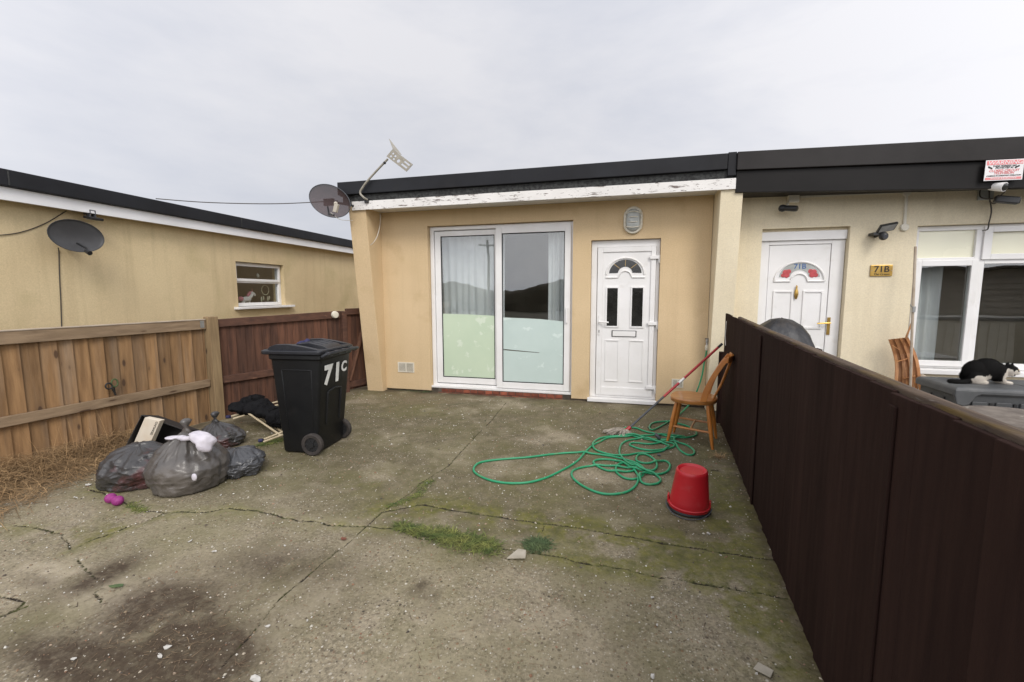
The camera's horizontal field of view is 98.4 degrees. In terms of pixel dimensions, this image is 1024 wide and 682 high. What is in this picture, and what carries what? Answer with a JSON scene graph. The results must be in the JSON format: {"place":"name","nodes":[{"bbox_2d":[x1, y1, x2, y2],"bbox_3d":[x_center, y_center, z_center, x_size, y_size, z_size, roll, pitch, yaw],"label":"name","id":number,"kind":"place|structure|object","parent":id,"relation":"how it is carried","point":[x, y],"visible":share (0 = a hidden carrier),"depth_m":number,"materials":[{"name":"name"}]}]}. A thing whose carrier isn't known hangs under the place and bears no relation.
{"place":"outdoors","nodes":[
{"label":"outdoors","id":0,"kind":"place"},
{"bbox_2d":[124,500,149,513],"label":"grass","id":1,"kind":"structure","parent":0,"point":[138,509],"depth_m":3.02,"materials":[{"name":"green plant"}]},
{"bbox_2d":[253,437,282,445],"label":"grass","id":2,"kind":"structure","parent":0,"point":[276,440],"depth_m":4.33,"materials":[{"name":"green plant"}]},
{"bbox_2d":[384,478,435,506],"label":"grass","id":3,"kind":"structure","parent":0,"point":[418,493],"depth_m":3.21,"materials":[{"name":"green plant"}]},
{"bbox_2d":[0,386,823,681],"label":"yard slab","id":4,"kind":"structure","parent":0,"point":[499,663],"depth_m":2.36,"materials":[{"name":"concrete"}]},
{"bbox_2d":[0,411,153,531],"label":"dry grass","id":5,"kind":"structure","parent":4,"relation":"on","point":[65,462],"depth_m":3.57,"materials":[{"name":"plant"}]},
{"bbox_2d":[0,316,225,475],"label":"fence","id":6,"kind":"object","parent":4,"relation":"on","point":[54,381],"visible":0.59,"depth_m":4.11,"materials":[{"name":"wood"}]},
{"bbox_2d":[105,378,118,394],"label":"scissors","id":7,"kind":"object","parent":6,"relation":"attached to","point":[112,388],"visible":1,"depth_m":4.17,"materials":[{"name":"black plastic"}]},
{"bbox_2d":[104,493,123,505],"bbox_3d":[-2.775,1.105,3.080,0.162,0.066,0.069,3,7,25],"label":"dog toy","id":8,"kind":"object","parent":4,"relation":"on","point":[114,499],"visible":1,"depth_m":3.06,"materials":[{"name":"pink rubber"}]},
{"bbox_2d":[108,584,123,587],"bbox_3d":[-1.978,1.221,2.203,0.069,0.009,0.019,0,6,0],"label":"plastic shred","id":9,"kind":"object","parent":4,"relation":"on","point":[116,585],"visible":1,"depth_m":2.20,"materials":[{"name":"green plastic"}]},
{"bbox_2d":[95,440,162,491],"bbox_3d":[-2.896,0.944,3.431,0.522,0.308,0.517,1,6,14],"label":"rubbish bag","id":10,"kind":"object","parent":4,"relation":"on","point":[120,469],"visible":0.66,"depth_m":3.25,"materials":[{"name":"grey plastic"}]},
{"bbox_2d":[126,415,198,444],"bbox_3d":[-3.227,0.978,4.096,0.634,0.629,0.374,0,6,-1],"label":"carton","id":11,"kind":"object","parent":4,"relation":"on","point":[169,427],"visible":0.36,"depth_m":4.20,"materials":[{"name":"black cardboard"}]},
{"bbox_2d":[134,416,163,441],"bbox_3d":[-3.316,0.852,4.020,0.309,0.328,0.067,0,6,1],"label":"white box","id":12,"kind":"object","parent":11,"relation":"in","point":[150,428],"visible":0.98,"depth_m":3.99,"materials":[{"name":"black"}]},
{"bbox_2d":[143,418,229,496],"bbox_3d":[-2.465,0.843,3.368,0.559,0.520,0.550,1,6,14],"label":"rubbish bag","id":13,"kind":"object","parent":4,"relation":"on","point":[176,467],"visible":0.82,"depth_m":3.20,"materials":[{"name":"grey plastic"}]},
{"bbox_2d":[166,429,213,453],"bbox_3d":[-2.375,0.731,3.261,0.417,0.154,0.132,1,6,14],"label":"plastic bag","id":14,"kind":"object","parent":13,"relation":"in","point":[202,440],"visible":1,"depth_m":3.21,"materials":[{"name":"white plastic"}]},
{"bbox_2d":[202,411,245,447],"bbox_3d":[-2.831,0.843,4.281,0.442,0.323,0.410,1,6,14],"label":"rubbish bag","id":15,"kind":"object","parent":4,"relation":"on","point":[225,435],"visible":0.76,"depth_m":4.22,"materials":[{"name":"grey plastic"}]},
{"bbox_2d":[226,445,265,478],"bbox_3d":[-2.279,0.968,3.650,0.431,0.208,0.463,-4,7,-32],"label":"rubbish bag","id":16,"kind":"object","parent":4,"relation":"on","point":[247,460],"visible":0.64,"depth_m":3.54,"materials":[{"name":"plastic"}]},
{"bbox_2d":[226,401,282,441],"bbox_3d":[-2.614,0.839,4.593,0.581,0.279,0.878,-5,8,-35],"label":"folding frame","id":17,"kind":"object","parent":4,"relation":"on","point":[279,434],"visible":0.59,"depth_m":4.52,"materials":[{"name":"beige wood"}]},
{"bbox_2d":[229,394,281,429],"bbox_3d":[-2.683,0.756,4.796,0.833,0.278,0.360,3,7,26],"label":"black cloth","id":18,"kind":"object","parent":17,"relation":"on","point":[259,406],"visible":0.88,"depth_m":4.70,"materials":[{"name":"black fabric"}]},
{"bbox_2d":[250,674,260,681],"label":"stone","id":19,"kind":"object","parent":4,"relation":"on","point":[255,678],"visible":1,"depth_m":1.67,"materials":[{"name":"white stone"}]},
{"bbox_2d":[218,311,340,416],"bbox_3d":[-2.942,0.235,5.805,0.113,1.207,1.613,4,8,35],"label":"fence","id":20,"kind":"object","parent":4,"relation":"on","point":[247,367],"visible":0.51,"depth_m":5.51,"materials":[{"name":"brown wood"}]},
{"bbox_2d":[261,338,358,455],"bbox_3d":[-1.877,0.502,4.204,0.655,1.017,0.584,1,6,9],"label":"wheelie bin","id":21,"kind":"object","parent":4,"relation":"on","point":[310,377],"visible":0.98,"depth_m":3.99,"materials":[{"name":"plastic"}]},
{"bbox_2d":[297,339,310,343],"bbox_3d":[-2.015,0.018,4.270,0.125,0.080,0.114,5,8,41],"label":"cloth scrap","id":22,"kind":"object","parent":21,"relation":"on","point":[305,340],"visible":0.38,"depth_m":4.25,"materials":[{"name":"fabric"}]},
{"bbox_2d":[340,308,366,392],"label":"gate","id":23,"kind":"structure","parent":4,"relation":"on","point":[350,328],"depth_m":6.64,"materials":[{"name":"brown wood"}]},
{"bbox_2d":[0,410,806,681],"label":"twigs","id":24,"kind":"object","parent":4,"relation":"on","point":[171,627],"visible":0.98,"depth_m":1.91,"materials":[{"name":"brown wood"}]},
{"bbox_2d":[0,394,821,681],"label":"grit","id":25,"kind":"object","parent":4,"relation":"on","point":[530,675],"visible":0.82,"depth_m":2.53,"materials":[{"name":"grey gravel"}]},
{"bbox_2d":[507,549,525,558],"bbox_3d":[0.025,1.184,2.457,0.104,0.018,0.076,0,6,3],"label":"tile shard","id":26,"kind":"object","parent":4,"relation":"on","point":[519,554],"visible":1,"depth_m":2.44,"materials":[{"name":"ceramic"}]},
{"bbox_2d":[513,532,558,556],"bbox_3d":[0.146,1.179,2.574,0.234,0.020,0.244,-6,9,-45],"label":"weed tuft","id":27,"kind":"object","parent":4,"relation":"on","point":[535,544],"visible":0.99,"depth_m":2.56,"materials":[{"name":"green plant"}]},
{"bbox_2d":[472,350,706,494],"bbox_3d":[1.308,0.635,4.157,3.373,0.744,1.157,-4,8,-34],"label":"garden hose","id":28,"kind":"object","parent":4,"relation":"on","point":[635,465],"visible":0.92,"depth_m":3.88,"materials":[{"name":"green rubber"}]},
{"bbox_2d":[603,343,722,435],"bbox_3d":[1.633,0.500,4.670,1.423,0.912,0.254,-2,6,-14],"label":"mop","id":29,"kind":"object","parent":4,"relation":"on","point":[614,431],"visible":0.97,"depth_m":4.64,"materials":[{"name":"red plastic"}]},
{"bbox_2d":[666,463,711,519],"bbox_3d":[1.185,0.985,2.950,0.292,0.308,0.285,1,6,14],"label":"bucket","id":30,"kind":"object","parent":4,"relation":"on","point":[688,496],"visible":1,"depth_m":2.87,"materials":[{"name":"red plastic"}]},
{"bbox_2d":[666,352,733,449],"bbox_3d":[1.831,0.552,4.295,0.550,0.882,0.436,3,7,30],"label":"wooden chair","id":31,"kind":"object","parent":4,"relation":"on","point":[707,398],"visible":0.98,"depth_m":4.19,"materials":[{"name":"brown wood"}]},
{"bbox_2d":[709,450,728,458],"bbox_3d":[1.839,1.018,3.925,0.294,0.036,0.273,-5,8,-39],"label":"weed tuft","id":32,"kind":"object","parent":4,"relation":"on","point":[719,456],"visible":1,"depth_m":3.93,"materials":[{"name":"plant"}]},
{"bbox_2d":[754,662,773,677],"bbox_3d":[0.969,1.267,1.702,0.042,0.008,0.059,-6,9,-44],"label":"stone chip","id":33,"kind":"object","parent":4,"relation":"on","point":[763,669],"visible":1,"depth_m":1.70,"materials":[{"name":"beige stone"}]},
{"bbox_2d":[716,313,1023,681],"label":"fence","id":34,"kind":"object","parent":4,"relation":"on","point":[889,512],"visible":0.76,"depth_m":1.27,"materials":[{"name":"brown wood"}]},
{"bbox_2d":[389,516,510,561],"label":"grass","id":35,"kind":"structure","parent":0,"point":[448,536],"depth_m":2.63,"materials":[{"name":"green plant"}]},
{"bbox_2d":[0,0,1023,239],"label":"sky","id":36,"kind":"structure","parent":0,"point":[223,101],"materials":[{"name":"white"}]},
{"label":"neighbour yard","id":37,"kind":"structure","parent":0,"visible":0},
{"bbox_2d":[760,317,814,347],"bbox_3d":[2.800,0.354,4.629,0.626,1.202,0.540,1,6,14],"label":"covered barbecue","id":38,"kind":"object","parent":37,"relation":"on","point":[792,329],"visible":0.17,"depth_m":4.42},
{"bbox_2d":[888,323,920,389],"bbox_3d":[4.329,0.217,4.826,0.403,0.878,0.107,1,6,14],"label":"wooden chair","id":39,"kind":"object","parent":37,"relation":"on","point":[900,347],"visible":0.61,"depth_m":4.84,"materials":[{"name":"brown wood"}]},
{"bbox_2d":[909,246,916,385],"bbox_3d":[4.295,-0.137,4.758,0.077,1.745,0.166,1,6,14],"label":"pole","id":40,"kind":"object","parent":37,"relation":"on","point":[913,308],"visible":0.9,"depth_m":4.74,"materials":[{"name":"wood"}]},
{"bbox_2d":[915,376,1023,408],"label":"storage box","id":41,"kind":"object","parent":37,"relation":"on","point":[991,393],"visible":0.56,"depth_m":3.87,"materials":[{"name":"black plastic"}]},
{"bbox_2d":[946,358,1020,384],"bbox_3d":[4.273,0.274,4.046,0.578,0.252,0.202,1,6,7],"label":"cat","id":42,"kind":"object","parent":41,"relation":"on","point":[981,371],"visible":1,"depth_m":3.98},
{"bbox_2d":[963,405,1023,429],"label":"garden table","id":43,"kind":"object","parent":37,"relation":"on","point":[1012,416],"visible":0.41,"depth_m":2.67,"materials":[{"name":"wood"}]},
{"label":"ground","id":44,"kind":"structure","parent":0,"visible":0},
{"bbox_2d":[0,168,358,387],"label":"bungalow","id":45,"kind":"object","parent":44,"relation":"on","point":[151,260],"visible":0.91,"depth_m":5.71,"materials":[{"name":"paint"}]},
{"bbox_2d":[2,210,66,234],"bbox_3d":[-4.949,-1.221,4.551,0.012,0.352,0.638,1,6,12],"label":"cable","id":46,"kind":"object","parent":45,"relation":"attached to","point":[37,226],"visible":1,"depth_m":4.59,"materials":[{"name":"grey plastic"}]},
{"bbox_2d":[58,248,61,326],"bbox_3d":[-4.900,-0.481,4.799,0.046,1.053,0.075,1,6,14],"label":"cable","id":47,"kind":"object","parent":45,"relation":"attached to","point":[60,285],"visible":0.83,"depth_m":4.80,"materials":[{"name":"grey plastic"}]},
{"bbox_2d":[47,219,103,254],"bbox_3d":[-4.657,-1.101,4.716,0.372,0.381,0.399,-4,7,-29],"label":"satellite dish","id":48,"kind":"object","parent":45,"relation":"attached to","point":[77,236],"visible":1,"depth_m":4.71,"materials":[{"name":"grey metal"}]},
{"bbox_2d":[83,210,103,220],"bbox_3d":[-4.741,-1.414,4.970,0.186,0.116,0.144,1,6,14],"label":"floodlight","id":49,"kind":"object","parent":45,"relation":"attached to","point":[88,216],"visible":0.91,"depth_m":4.94,"materials":[{"name":"black plastic"}]},
{"bbox_2d":[156,198,309,203],"bbox_3d":[-3.469,-1.867,5.869,2.172,0.105,0.017,-2,6,-14],"label":"overhead wire","id":50,"kind":"object","parent":45,"relation":"attached to","point":[233,203],"visible":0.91,"depth_m":5.83,"materials":[{"name":"grey"}]},
{"bbox_2d":[238,290,255,302],"bbox_3d":[-4.556,-0.781,7.590,0.088,0.249,0.391,1,6,14],"label":"unicorn ornament","id":51,"kind":"object","parent":45,"relation":"attached to","point":[250,294],"visible":0.99,"depth_m":7.59,"materials":[{"name":"white ceramic"}]},
{"bbox_2d":[234,262,294,309],"bbox_3d":[-4.342,-0.956,7.675,0.240,0.767,1.320,1,6,12],"label":"window","id":52,"kind":"structure","parent":45,"relation":"in","point":[278,304],"depth_m":7.76,"materials":[{"name":"plastic"}]},
{"bbox_2d":[261,285,269,301],"bbox_3d":[-4.455,-0.859,7.971,0.013,0.304,0.226,1,6,12],"label":"dream catcher","id":53,"kind":"object","parent":45,"relation":"hanging from","point":[265,294],"visible":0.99,"depth_m":7.98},
{"bbox_2d":[337,152,742,410],"bbox_3d":[0.827,-0.940,8.499,5.120,3.035,6.030,1,6,14],"label":"bungalow","id":54,"kind":"object","parent":44,"relation":"on","point":[648,306],"visible":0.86,"depth_m":5.85,"materials":[{"name":"paint"}]},
{"bbox_2d":[309,184,353,217],"bbox_3d":[-2.465,-1.892,5.957,0.647,0.456,0.388,1,6,14],"label":"satellite dish","id":55,"kind":"object","parent":54,"relation":"attached to","point":[327,200],"visible":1,"depth_m":6.00,"materials":[{"name":"grey metal"}]},
{"bbox_2d":[359,139,412,202],"bbox_3d":[-1.647,-2.288,5.877,0.817,0.844,0.193,1,6,14],"label":"aerial","id":56,"kind":"object","parent":54,"relation":"attached to","point":[394,150],"visible":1,"depth_m":5.77,"materials":[{"name":"metal"}]},
{"bbox_2d":[440,229,504,380],"bbox_3d":[-0.593,-0.508,6.546,1.007,2.330,0.054,1,6,14],"label":"curtain","id":57,"kind":"object","parent":54,"relation":"hanging from","point":[467,274],"visible":0.38,"depth_m":6.50,"materials":[{"name":"white fabric"}]},
{"bbox_2d":[430,221,572,394],"bbox_3d":[-0.178,-0.451,6.221,2.075,2.325,0.132,1,6,14],"label":"sliding door","id":58,"kind":"structure","parent":54,"relation":"in","point":[472,347],"depth_m":6.23,"materials":[{"name":"plastic"}]},
{"bbox_2d":[548,232,563,383],"bbox_3d":[0.731,-0.471,6.171,0.459,2.330,0.063,1,6,14],"label":"curtain","id":59,"kind":"object","parent":54,"relation":"hanging from","point":[555,274],"visible":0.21,"depth_m":6.15,"materials":[{"name":"white fabric"}]},
{"bbox_2d":[587,239,659,404],"bbox_3d":[1.453,-0.242,5.778,0.885,2.120,0.170,1,6,14],"label":"front door","id":60,"kind":"structure","parent":54,"relation":"in","point":[625,290],"depth_m":5.78,"materials":[{"name":"plastic"}]},
{"bbox_2d":[623,206,642,233],"bbox_3d":[1.513,-1.514,5.515,0.236,0.336,0.106,1,6,14],"label":"wall light","id":61,"kind":"object","parent":54,"relation":"attached to","point":[633,220],"visible":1,"depth_m":5.50,"materials":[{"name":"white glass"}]},
{"bbox_2d":[705,338,708,349],"bbox_3d":[2.414,0.040,5.471,0.055,0.148,0.069,1,6,14],"label":"garden tap","id":62,"kind":"object","parent":54,"relation":"attached to","point":[706,345],"visible":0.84,"depth_m":5.44,"materials":[{"name":"metal"}]},
{"bbox_2d":[733,136,1023,388],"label":"bungalow","id":63,"kind":"object","parent":44,"relation":"on","point":[813,258],"visible":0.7,"depth_m":4.96,"materials":[{"name":"paint"}]},
{"bbox_2d":[778,195,799,211],"bbox_3d":[3.179,-1.574,5.039,0.234,0.227,0.197,-6,8,-43],"label":"security camera","id":64,"kind":"object","parent":63,"relation":"attached to","point":[790,199],"visible":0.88,"depth_m":5.02,"materials":[{"name":"black plastic"}]},
{"bbox_2d":[757,230,847,355],"bbox_3d":[3.417,-0.226,5.305,0.885,2.135,0.139,1,6,14],"label":"front door","id":65,"kind":"structure","parent":63,"relation":"in","point":[801,272],"depth_m":5.23,"materials":[{"name":"plastic"}]},
{"bbox_2d":[870,265,892,275],"bbox_3d":[4.140,-0.789,4.950,0.210,0.124,0.017,1,6,14],"label":"number plate","id":66,"kind":"object","parent":63,"relation":"attached to","point":[881,270],"visible":1,"depth_m":4.95,"materials":[{"name":"gold metal"}]},
{"bbox_2d":[868,222,897,239],"bbox_3d":[4.065,-1.198,4.837,0.192,0.190,0.202,1,6,14],"label":"floodlight","id":67,"kind":"object","parent":63,"relation":"attached to","point":[881,233],"visible":1,"depth_m":4.78,"materials":[{"name":"black plastic"}]},
{"bbox_2d":[914,266,943,367],"bbox_3d":[4.820,-0.520,5.172,0.327,1.800,0.064,1,6,14],"label":"curtain","id":68,"kind":"object","parent":63,"relation":"hanging from","point":[928,312],"visible":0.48,"depth_m":5.18,"materials":[{"name":"white fabric"}]},
{"bbox_2d":[908,223,1023,377],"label":"window","id":69,"kind":"structure","parent":63,"relation":"in","point":[970,246],"depth_m":4.84,"materials":[{"name":"plastic"}]},
{"bbox_2d":[979,190,1005,230],"bbox_3d":[4.868,-1.375,4.511,0.139,0.457,0.400,4,8,35],"label":"cable","id":70,"kind":"object","parent":63,"relation":"attached to","point":[989,198],"visible":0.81,"depth_m":4.61,"materials":[{"name":"grey plastic"}]},
{"bbox_2d":[988,182,1008,191],"bbox_3d":[4.715,-1.523,4.301,0.088,0.160,0.170,-2,6,-15],"label":"security camera","id":71,"kind":"object","parent":63,"relation":"attached to","point":[1001,186],"visible":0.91,"depth_m":4.25,"materials":[{"name":"plastic"}]},
{"bbox_2d":[983,159,1023,180],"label":"warning sign","id":72,"kind":"object","parent":63,"relation":"attached to","point":[1005,169],"visible":1,"depth_m":4.24,"materials":[{"name":"white plastic"}]},
{"bbox_2d":[993,195,1020,204],"bbox_3d":[5.002,-1.418,4.507,0.183,0.102,0.340,4,7,33],"label":"security camera","id":73,"kind":"object","parent":63,"relation":"attached to","point":[1012,200],"visible":1,"depth_m":4.38,"materials":[{"name":"black plastic"}]}
]}

